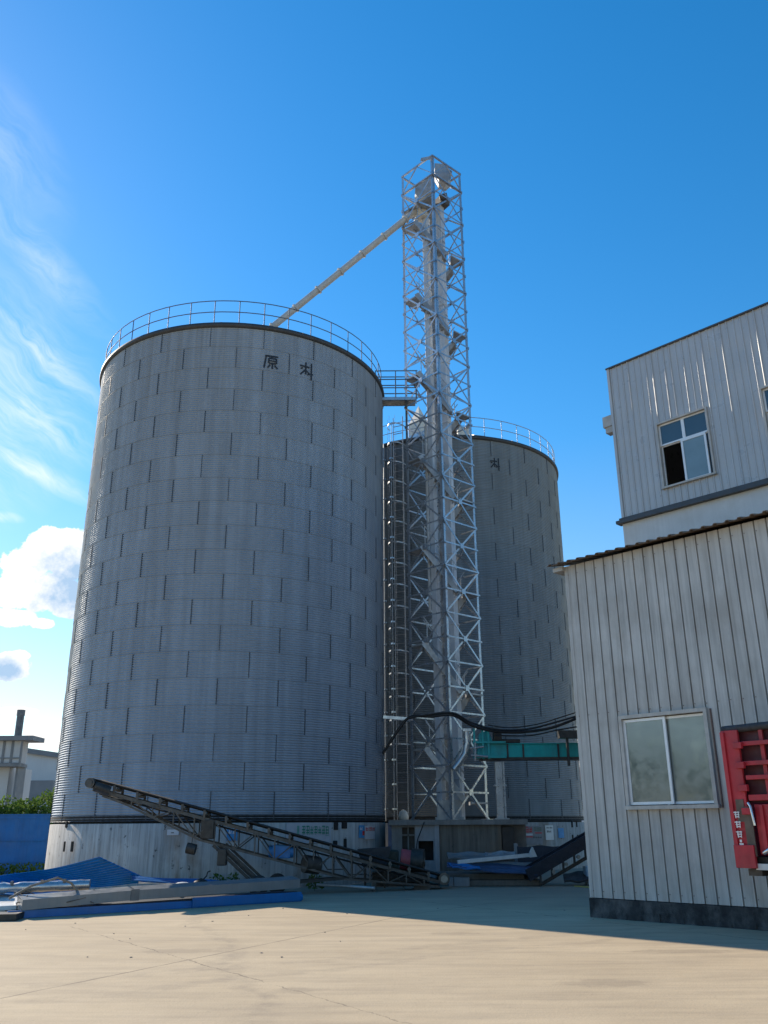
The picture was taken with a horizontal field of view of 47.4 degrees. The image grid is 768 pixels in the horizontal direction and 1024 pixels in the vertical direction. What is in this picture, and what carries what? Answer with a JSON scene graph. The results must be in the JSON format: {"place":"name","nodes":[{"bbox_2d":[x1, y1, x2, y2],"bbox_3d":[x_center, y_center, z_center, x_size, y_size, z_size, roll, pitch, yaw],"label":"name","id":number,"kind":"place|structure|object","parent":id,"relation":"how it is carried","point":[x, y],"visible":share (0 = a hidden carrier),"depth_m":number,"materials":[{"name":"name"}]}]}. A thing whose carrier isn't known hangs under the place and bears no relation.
{"place":"outdoors","nodes":[
{"label":"outdoors","id":0,"kind":"place"},
{"bbox_2d":[26,748,57,811],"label":"warehouse","id":1,"kind":"structure","parent":0,"point":[42,765],"depth_m":62.69,"materials":[{"name":"white metal"}]},
{"bbox_2d":[0,868,767,1023],"bbox_3d":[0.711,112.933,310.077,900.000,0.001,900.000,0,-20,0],"label":"ground","id":2,"kind":"structure","parent":0,"point":[552,952],"depth_m":9.96,"materials":[{"name":"concrete"}]},
{"bbox_2d":[0,911,24,920],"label":"pallet base","id":3,"kind":"object","parent":2,"relation":"on","point":[9,916],"visible":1,"depth_m":14.84,"materials":[{"name":"black metal"}]},
{"bbox_2d":[0,861,44,874],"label":"weeds","id":4,"kind":"object","parent":2,"relation":"on","point":[14,868],"visible":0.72,"depth_m":29.20,"materials":[{"name":"green plant"}]},
{"bbox_2d":[0,710,44,805],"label":"boiler shed","id":5,"kind":"structure","parent":2,"relation":"on","point":[15,777],"depth_m":44.68,"materials":[{"name":"white paint"}]},
{"bbox_2d":[0,814,50,873],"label":"fence panel","id":6,"kind":"object","parent":2,"relation":"on","point":[23,838],"visible":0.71,"depth_m":30.28,"materials":[{"name":"blue metal"}]},
{"bbox_2d":[0,787,54,813],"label":"hedge","id":7,"kind":"object","parent":2,"relation":"on","point":[19,806],"visible":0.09,"depth_m":33.47,"materials":[{"name":"green plant"}]},
{"bbox_2d":[16,889,97,907],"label":"dry branches","id":8,"kind":"object","parent":2,"relation":"on","point":[66,902],"visible":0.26,"depth_m":15.72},
{"bbox_2d":[7,901,191,917],"bbox_3d":[-5.147,7.386,16.295,3.658,0.125,0.400,14,-24,-34],"label":"blue flashing","id":9,"kind":"object","parent":2,"relation":"on","point":[34,913],"visible":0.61,"depth_m":16.08,"materials":[{"name":"blue metal"}]},
{"bbox_2d":[16,886,130,909],"bbox_3d":[-5.631,7.072,16.023,2.018,0.292,0.395,14,-24,-34],"label":"ridge channel","id":10,"kind":"object","parent":9,"relation":"on","point":[57,899],"visible":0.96,"depth_m":15.86,"materials":[{"name":"grey metal"}]},
{"bbox_2d":[9,877,78,899],"bbox_3d":[-6.175,6.849,15.948,1.228,0.356,0.074,12,-23,-30],"label":"bent pole","id":11,"kind":"object","parent":10,"relation":"on","point":[42,882],"visible":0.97,"depth_m":15.93,"materials":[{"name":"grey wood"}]},
{"bbox_2d":[5,891,296,911],"bbox_3d":[-4.401,7.649,17.123,5.789,0.190,0.780,14,-24,-34],"label":"packed scrap","id":12,"kind":"object","parent":2,"relation":"on","point":[152,900],"visible":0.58,"depth_m":16.98,"materials":[{"name":"metal"}]},
{"bbox_2d":[0,881,16,911],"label":"metal door panel","id":13,"kind":"structure","parent":12,"relation":"on","point":[6,903],"depth_m":15.99,"materials":[{"name":"silver metal"}]},
{"bbox_2d":[0,891,66,895],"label":"blue roof sheet","id":14,"kind":"object","parent":13,"relation":"on","point":[9,893],"visible":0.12,"depth_m":16.83,"materials":[{"name":"blue metal"}]},
{"bbox_2d":[0,879,90,893],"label":"duct pipe","id":15,"kind":"object","parent":14,"relation":"on","point":[59,885],"visible":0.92,"depth_m":16.71,"materials":[{"name":"metal"}]},
{"bbox_2d":[0,857,154,887],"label":"folded roof sheet","id":16,"kind":"object","parent":13,"relation":"on","point":[99,871],"visible":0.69,"depth_m":19.09,"materials":[{"name":"blue paint"}]},
{"bbox_2d":[130,876,299,899],"bbox_3d":[-3.332,7.566,17.633,3.592,0.282,0.395,14,-24,-34],"label":"ridge channel","id":17,"kind":"object","parent":12,"relation":"on","point":[206,888],"visible":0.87,"depth_m":17.45,"materials":[{"name":"grey metal"}]},
{"bbox_2d":[130,889,139,900],"bbox_3d":[-4.689,7.204,16.454,0.160,0.200,0.050,14,-24,-34],"label":"joint strap","id":18,"kind":"object","parent":17,"relation":"attached to","point":[135,894],"visible":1,"depth_m":16.43,"materials":[{"name":"metal"}]},
{"bbox_2d":[131,875,219,882],"bbox_3d":[-4.277,8.581,20.195,3.046,0.383,0.732,4,-20,-13],"label":"blue roof sheet","id":19,"kind":"object","parent":2,"relation":"on","point":[158,880],"visible":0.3,"depth_m":20.18,"materials":[{"name":"blue metal"}]},
{"bbox_2d":[139,882,174,883],"bbox_3d":[-4.430,8.351,19.588,2.100,0.156,0.311,3,-20,-10],"label":"grey offcut","id":20,"kind":"object","parent":19,"relation":"on","point":[154,883],"visible":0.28,"depth_m":19.50,"materials":[{"name":"grey metal"}]},
{"bbox_2d":[194,870,210,881],"bbox_3d":[-4.014,8.056,19.217,0.395,0.334,0.400,0,-20,0],"label":"rubber scrap","id":21,"kind":"object","parent":20,"relation":"on","point":[201,880],"visible":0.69,"depth_m":19.16,"materials":[{"name":"black rubber"}]},
{"bbox_2d":[44,300,385,888],"bbox_3d":[-5.023,2.300,29.613,10.180,18.810,10.180,0,-20,0],"label":"grain silo","id":22,"kind":"object","parent":2,"relation":"on","point":[226,655],"visible":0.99,"depth_m":25.09,"materials":[{"name":"metal"}]},
{"bbox_2d":[167,830,178,834],"bbox_3d":[-5.355,8.126,22.179,0.301,0.133,0.012,-2,-20,4],"label":"paper sheet","id":23,"kind":"object","parent":22,"relation":"attached to","point":[172,832],"visible":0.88,"depth_m":22.18,"materials":[{"name":"white paper"}]},
{"bbox_2d":[226,829,236,840],"bbox_3d":[-3.870,8.218,22.261,0.270,0.285,0.012,4,-20,-12],"label":"poster","id":24,"kind":"object","parent":22,"relation":"attached to","point":[231,833],"visible":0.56,"depth_m":22.26,"materials":[{"name":"blue paper"}]},
{"bbox_2d":[286,822,330,843],"bbox_3d":[-1.974,8.483,23.119,1.395,0.514,0.058,14,-24,-34],"label":"painted notice","id":25,"kind":"object","parent":22,"relation":"attached to","point":[319,830],"visible":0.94,"depth_m":23.16,"materials":[{"name":"white paint"}]},
{"bbox_2d":[359,825,364,837],"bbox_3d":[-0.623,8.961,24.517,0.012,0.333,0.293,-11,-23,28],"label":"poster","id":26,"kind":"object","parent":22,"relation":"attached to","point":[361,831],"visible":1,"depth_m":24.51,"materials":[{"name":"blue paper"}]},
{"bbox_2d":[365,826,374,838],"bbox_3d":[-0.388,9.145,24.942,0.022,0.354,0.686,-9,-22,23],"label":"poster","id":27,"kind":"object","parent":22,"relation":"attached to","point":[369,832],"visible":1,"depth_m":24.91,"materials":[{"name":"paper"}]},
{"bbox_2d":[375,370,417,405],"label":"walkway","id":28,"kind":"structure","parent":22,"relation":"on","point":[394,401],"depth_m":31.80,"materials":[{"name":"metal"}]},
{"bbox_2d":[209,873,225,880],"bbox_3d":[-4.073,9.091,21.489,0.481,0.424,0.372,0,-20,0],"label":"weed","id":29,"kind":"object","parent":2,"relation":"on","point":[216,875],"visible":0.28,"depth_m":21.51,"materials":[{"name":"green plant"}]},
{"bbox_2d":[226,872,239,879],"bbox_3d":[-3.647,9.089,21.505,0.548,0.435,0.345,0,-20,0],"label":"weed","id":30,"kind":"object","parent":2,"relation":"on","point":[235,876],"visible":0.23,"depth_m":21.51,"materials":[{"name":"green plant"}]},
{"bbox_2d":[191,892,302,907],"bbox_3d":[-2.816,7.898,17.844,2.490,0.180,0.370,14,-24,-34],"label":"blue flashing","id":31,"kind":"object","parent":2,"relation":"on","point":[213,901],"visible":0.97,"depth_m":17.67,"materials":[{"name":"blue metal"}]},
{"bbox_2d":[85,778,449,892],"bbox_3d":[-2.445,7.724,20.667,9.098,2.633,1.039,8,-21,-21],"label":"belt conveyor","id":32,"kind":"object","parent":2,"relation":"on","point":[310,864],"visible":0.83,"depth_m":20.50,"materials":[{"name":"metal"}]},
{"bbox_2d":[306,874,323,890],"bbox_3d":[-1.692,9.071,21.493,0.499,0.436,0.341,0,-20,0],"label":"weed","id":33,"kind":"object","parent":2,"relation":"on","point":[315,883],"visible":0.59,"depth_m":21.45,"materials":[{"name":"green plant"}]},
{"bbox_2d":[316,883,374,889],"bbox_3d":[-0.919,8.932,20.860,1.494,0.126,0.070,-7,-21,18],"label":"steel pipe","id":34,"kind":"object","parent":2,"relation":"on","point":[345,886],"visible":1,"depth_m":20.84,"materials":[{"name":"grey metal"}]},
{"bbox_2d":[357,846,390,887],"bbox_3d":[-0.250,9.139,22.512,0.870,0.980,0.650,0,-20,0],"label":"feed hopper","id":35,"kind":"object","parent":2,"relation":"on","point":[383,852],"visible":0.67,"depth_m":22.33,"materials":[{"name":"black metal"}]},
{"bbox_2d":[448,877,453,886],"bbox_3d":[1.727,9.577,22.642,0.132,0.220,0.160,0,-20,0],"label":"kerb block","id":36,"kind":"object","parent":2,"relation":"on","point":[450,883],"depth_m":22.56,"materials":[{"name":"grey concrete"}]},
{"bbox_2d":[388,819,527,881],"bbox_3d":[2.119,10.300,26.764,3.992,1.640,4.550,0,-20,0],"label":"tower foundation","id":37,"kind":"object","parent":2,"relation":"on","point":[438,840],"visible":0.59,"depth_m":24.88,"materials":[{"name":"grey concrete"}]},
{"bbox_2d":[388,822,391,849],"bbox_3d":[0.254,9.633,24.804,0.270,1.594,0.050,0,-20,0],"label":"narrow door","id":38,"kind":"structure","parent":37,"relation":"in","point":[389,826],"depth_m":24.92,"materials":[{"name":"grey metal"}]},
{"bbox_2d":[402,827,414,849],"bbox_3d":[0.695,9.403,25.015,0.353,0.713,0.095,0,-20,0],"label":"window","id":39,"kind":"structure","parent":37,"relation":"in","point":[407,832],"depth_m":25.03,"materials":[{"name":"grey glass"}]},
{"bbox_2d":[414,163,464,819],"bbox_3d":[2.013,-2.264,30.862,1.553,24.780,0.830,0,-20,0],"label":"bucket elevator","id":40,"kind":"object","parent":37,"relation":"on","point":[445,175],"visible":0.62,"depth_m":30.08,"materials":[{"name":"metal"}]},
{"bbox_2d":[269,209,416,326],"bbox_3d":[-1.723,-9.184,33.584,6.340,5.909,0.340,-1,-20,2],"label":"grain spout","id":41,"kind":"object","parent":40,"relation":"attached to","point":[345,267],"visible":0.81,"depth_m":33.54,"materials":[{"name":"paint"}]},
{"bbox_2d":[401,154,489,819],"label":"lattice tower","id":42,"kind":"structure","parent":37,"relation":"on","point":[415,229],"depth_m":30.17,"materials":[{"name":"metal"}]},
{"bbox_2d":[383,715,412,720],"bbox_3d":[0.437,6.374,27.036,0.924,0.160,0.070,0,-20,0],"label":"cable arm","id":43,"kind":"object","parent":42,"relation":"attached to","point":[394,717],"visible":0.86,"depth_m":27.01},
{"bbox_2d":[452,728,470,771],"bbox_3d":[2.329,7.166,26.322,0.624,1.242,0.260,0,-20,0],"label":"inlet chute","id":44,"kind":"object","parent":42,"relation":"attached to","point":[459,762],"visible":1,"depth_m":26.24,"materials":[{"name":"metal"}]},
{"bbox_2d":[382,714,575,754],"bbox_3d":[3.248,6.556,26.357,6.713,1.357,0.531,-2,-20,4],"label":"power cable","id":45,"kind":"object","parent":42,"relation":"attached to","point":[476,727],"visible":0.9,"depth_m":26.34,"materials":[{"name":"black rubber"}]},
{"bbox_2d":[408,712,575,730],"bbox_3d":[3.651,6.254,26.336,5.837,0.672,0.338,-1,-20,3],"label":"power cable","id":46,"kind":"object","parent":42,"relation":"hanging from","point":[486,727],"visible":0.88,"depth_m":26.28,"materials":[{"name":"black rubber"}]},
{"bbox_2d":[488,712,575,727],"bbox_3d":[4.886,6.197,26.557,3.487,0.712,0.034,0,-20,0],"label":"power cable","id":47,"kind":"object","parent":42,"relation":"hanging from","point":[533,724],"visible":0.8,"depth_m":26.46,"materials":[{"name":"black rubber"}]},
{"bbox_2d":[502,827,514,850],"bbox_3d":[3.536,9.294,24.827,0.335,0.636,0.030,0,-20,0],"label":"board","id":48,"kind":"object","parent":37,"relation":"attached to","point":[508,838],"visible":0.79,"depth_m":24.82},
{"bbox_2d":[453,877,469,886],"bbox_3d":[2.010,9.575,22.642,0.407,0.220,0.160,0,-20,0],"label":"kerb block","id":49,"kind":"object","parent":2,"relation":"on","point":[461,881],"depth_m":22.57,"materials":[{"name":"grey concrete"}]},
{"bbox_2d":[382,417,587,870],"bbox_3d":[2.817,5.094,37.531,10.180,18.810,10.180,0,-20,0],"label":"grain silo","id":50,"kind":"object","parent":2,"relation":"on","point":[527,676],"visible":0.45,"depth_m":33.22,"materials":[{"name":"metal"}]},
{"bbox_2d":[383,444,387,820],"bbox_3d":[0.083,4.082,33.377,0.266,14.560,0.119,18,-27,-41],"label":"vertical conduit","id":51,"kind":"object","parent":50,"relation":"attached to","point":[385,622],"visible":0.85,"depth_m":33.15,"materials":[{"name":"metal"}]},
{"bbox_2d":[389,443,396,819],"bbox_3d":[0.372,4.021,33.214,0.124,14.560,0.268,-18,-26,40],"label":"vertical conduit","id":52,"kind":"object","parent":50,"relation":"attached to","point":[392,621],"visible":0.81,"depth_m":32.91,"materials":[{"name":"metal"}]},
{"bbox_2d":[387,416,410,819],"bbox_3d":[0.476,3.348,32.821,0.728,15.560,0.684,-9,-22,23],"label":"caged ladder","id":53,"kind":"object","parent":50,"relation":"attached to","point":[395,605],"visible":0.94,"depth_m":32.83,"materials":[{"name":"metal"}]},
{"bbox_2d":[408,406,425,437],"bbox_3d":[1.477,-3.706,37.029,0.700,1.750,0.700,18,-27,-42],"label":"roof vent","id":54,"kind":"object","parent":50,"relation":"on","point":[412,426],"visible":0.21,"depth_m":36.80,"materials":[{"name":"metal"}]},
{"bbox_2d":[457,420,471,434],"bbox_3d":[3.283,-3.311,36.544,0.734,0.858,0.663,0,-20,0],"label":"roof hatch","id":55,"kind":"object","parent":50,"relation":"on","point":[462,432],"visible":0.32,"depth_m":36.31,"materials":[{"name":"paint"}]},
{"bbox_2d":[526,826,542,844],"bbox_3d":[5.188,11.303,30.556,0.869,0.618,0.029,10,-22,-26],"label":"poster","id":56,"kind":"object","parent":50,"relation":"attached to","point":[533,835],"visible":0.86,"depth_m":30.58,"materials":[{"name":"grey paper"}]},
{"bbox_2d":[545,825,553,839],"bbox_3d":[5.867,11.360,30.978,0.409,0.490,0.014,14,-24,-34],"label":"notice card","id":57,"kind":"object","parent":50,"relation":"attached to","point":[549,832],"visible":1,"depth_m":30.97,"materials":[{"name":"white paper"}]},
{"bbox_2d":[558,828,563,837],"bbox_3d":[6.356,11.515,31.364,0.343,0.330,0.007,18,-27,-41],"label":"blue patch","id":58,"kind":"object","parent":50,"relation":"attached to","point":[560,832],"visible":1,"depth_m":31.36,"materials":[{"name":"blue paint"}]},
{"bbox_2d":[436,871,540,885],"bbox_3d":[2.787,9.888,23.617,2.650,0.280,1.850,0,-20,0],"label":"concrete step","id":59,"kind":"object","parent":2,"relation":"on","point":[479,878],"visible":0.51,"depth_m":23.08,"materials":[{"name":"grey concrete"}]},
{"bbox_2d":[447,851,487,859],"bbox_3d":[2.280,9.279,23.592,1.242,0.212,0.500,3,-20,-10],"label":"gutter sheet","id":60,"kind":"object","parent":59,"relation":"on","point":[466,855],"visible":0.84,"depth_m":23.68,"materials":[{"name":"grey metal"}]},
{"bbox_2d":[485,851,514,856],"bbox_3d":[3.165,9.343,23.832,0.961,0.199,0.496,2,-20,-7],"label":"gutter sheet","id":61,"kind":"object","parent":60,"relation":"on","point":[498,853],"visible":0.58,"depth_m":23.97,"materials":[{"name":"metal"}]},
{"bbox_2d":[447,862,536,875],"bbox_3d":[2.838,9.280,22.744,2.429,0.322,0.709,0,-20,0],"label":"blue scrap sheet","id":62,"kind":"object","parent":59,"relation":"on","point":[501,868],"visible":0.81,"depth_m":22.71,"materials":[{"name":"blue metal"}]},
{"bbox_2d":[448,863,480,869],"bbox_3d":[2.086,9.168,22.622,0.812,0.172,0.407,0,-20,0],"label":"blue scrap sheet","id":63,"kind":"object","parent":62,"relation":"on","point":[469,867],"visible":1,"depth_m":22.64,"materials":[{"name":"blue metal"}]},
{"bbox_2d":[457,847,536,863],"bbox_3d":[2.984,9.076,23.120,2.134,0.400,0.246,1,-20,-4],"label":"gutter","id":64,"kind":"object","parent":62,"relation":"on","point":[531,853],"visible":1,"depth_m":23.03,"materials":[{"name":"white metal"}]},
{"bbox_2d":[472,861,530,865],"bbox_3d":[3.183,9.449,23.427,1.736,0.160,0.606,1,-20,-3],"label":"grey scrap sheet","id":65,"kind":"object","parent":62,"relation":"on","point":[515,863],"visible":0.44,"depth_m":23.59,"materials":[{"name":"metal"}]},
{"bbox_2d":[514,843,517,861],"bbox_3d":[3.704,9.789,24.421,0.100,1.000,0.100,0,-20,0],"label":"post","id":66,"kind":"object","parent":2,"relation":"on","point":[515,850],"visible":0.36,"depth_m":24.49,"materials":[{"name":"grey metal"}]},
{"bbox_2d":[473,729,578,818],"bbox_3d":[6.140,8.611,25.962,6.929,4.229,0.685,0,-20,0],"label":"enclosed conveyor","id":67,"kind":"object","parent":2,"relation":"on","point":[497,748],"visible":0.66,"depth_m":26.24,"materials":[{"name":"teal metal"}]},
{"bbox_2d":[469,742,487,760],"bbox_3d":[2.818,7.131,26.015,0.542,0.531,0.060,0,-20,0],"label":"pipe cluster","id":68,"kind":"object","parent":67,"relation":"attached to","point":[475,747],"visible":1,"depth_m":25.98,"materials":[{"name":"metal"}]},
{"bbox_2d":[557,730,577,765],"bbox_3d":[5.672,7.034,26.043,0.900,1.010,0.300,0,-20,0],"label":"junction box","id":69,"kind":"object","parent":67,"relation":"attached to","point":[566,734],"visible":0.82,"depth_m":26.04,"materials":[{"name":"black metal"}]},
{"bbox_2d":[495,726,576,736],"bbox_3d":[4.932,6.527,26.258,3.200,0.405,0.082,-1,-20,2],"label":"power cable","id":70,"kind":"object","parent":69,"relation":"attached to","point":[536,734],"visible":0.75,"depth_m":26.22,"materials":[{"name":"black rubber"}]},
{"bbox_2d":[523,832,586,885],"bbox_3d":[5.233,8.941,23.400,3.662,1.889,0.766,6,-21,-18],"label":"loading conveyor","id":71,"kind":"object","parent":2,"relation":"on","point":[552,859],"visible":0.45,"depth_m":22.76,"materials":[{"name":"black metal"}]},
{"bbox_2d":[517,845,558,861],"bbox_3d":[4.288,9.533,24.246,1.167,0.542,0.120,0,-20,0],"label":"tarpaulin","id":72,"kind":"object","parent":71,"relation":"hanging from","point":[540,850],"visible":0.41,"depth_m":24.30,"materials":[{"name":"plastic"}]},
{"bbox_2d":[563,871,588,882],"bbox_3d":[5.074,9.539,22.861,0.906,0.265,0.910,0,-20,0],"label":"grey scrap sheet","id":73,"kind":"object","parent":2,"relation":"on","point":[578,877],"visible":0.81,"depth_m":22.71,"materials":[{"name":"grey metal"}]},
{"bbox_2d":[583,866,588,884],"bbox_3d":[5.436,9.532,22.946,0.340,0.445,0.320,2,-20,-5],"label":"plastic crate","id":74,"kind":"object","parent":2,"relation":"on","point":[585,870],"visible":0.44,"depth_m":22.87,"materials":[{"name":"blue plastic"}]},
{"bbox_2d":[547,510,767,930],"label":"annex building","id":75,"kind":"structure","parent":2,"relation":"on","point":[668,634],"depth_m":14.69,"materials":[{"name":"metal"}]},
{"bbox_2d":[618,707,721,809],"bbox_3d":[4.726,4.127,14.569,0.220,1.555,1.670,18,-27,-41],"label":"window","id":76,"kind":"structure","parent":75,"relation":"in","point":[669,759],"depth_m":14.56,"materials":[{"name":"metal"}]},
{"bbox_2d":[719,721,767,875],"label":"truck","id":77,"kind":"object","parent":2,"relation":"on","point":[744,747],"visible":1,"depth_m":12.39,"materials":[{"name":"red paint"}]},
{"bbox_2d":[0,0,767,766],"label":"sky","id":78,"kind":"structure","parent":0,"point":[610,156],"materials":[{"name":"blue"}]},
{"bbox_2d":[372,848,426,886],"bbox_3d":[0.440,9.400,23.160,1.500,0.918,0.663,0,-20,0],"label":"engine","id":79,"kind":"object","parent":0,"point":[414,857],"visible":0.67,"depth_m":22.97,"materials":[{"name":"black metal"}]},
{"bbox_2d":[398,810,408,819],"bbox_3d":[0.633,9.893,28.534,0.340,0.340,0.340,0,-20,0],"label":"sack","id":80,"kind":"object","parent":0,"point":[403,814],"visible":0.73,"depth_m":28.42,"materials":[{"name":"fabric"}]},
{"bbox_2d":[602,302,767,907],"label":"factory building","id":81,"kind":"structure","parent":0,"point":[685,423],"depth_m":19.02,"materials":[{"name":"white paint"}]},
{"bbox_2d":[655,406,717,489],"bbox_3d":[6.579,-1.375,19.066,0.200,1.580,1.255,18,-27,-41],"label":"window","id":82,"kind":"structure","parent":81,"relation":"in","point":[691,429],"depth_m":19.01,"materials":[{"name":"metal"}]},
{"bbox_2d":[759,385,767,440],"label":"window","id":83,"kind":"structure","parent":81,"relation":"in","point":[763,391],"depth_m":17.97,"materials":[{"name":"metal"}]}
]}

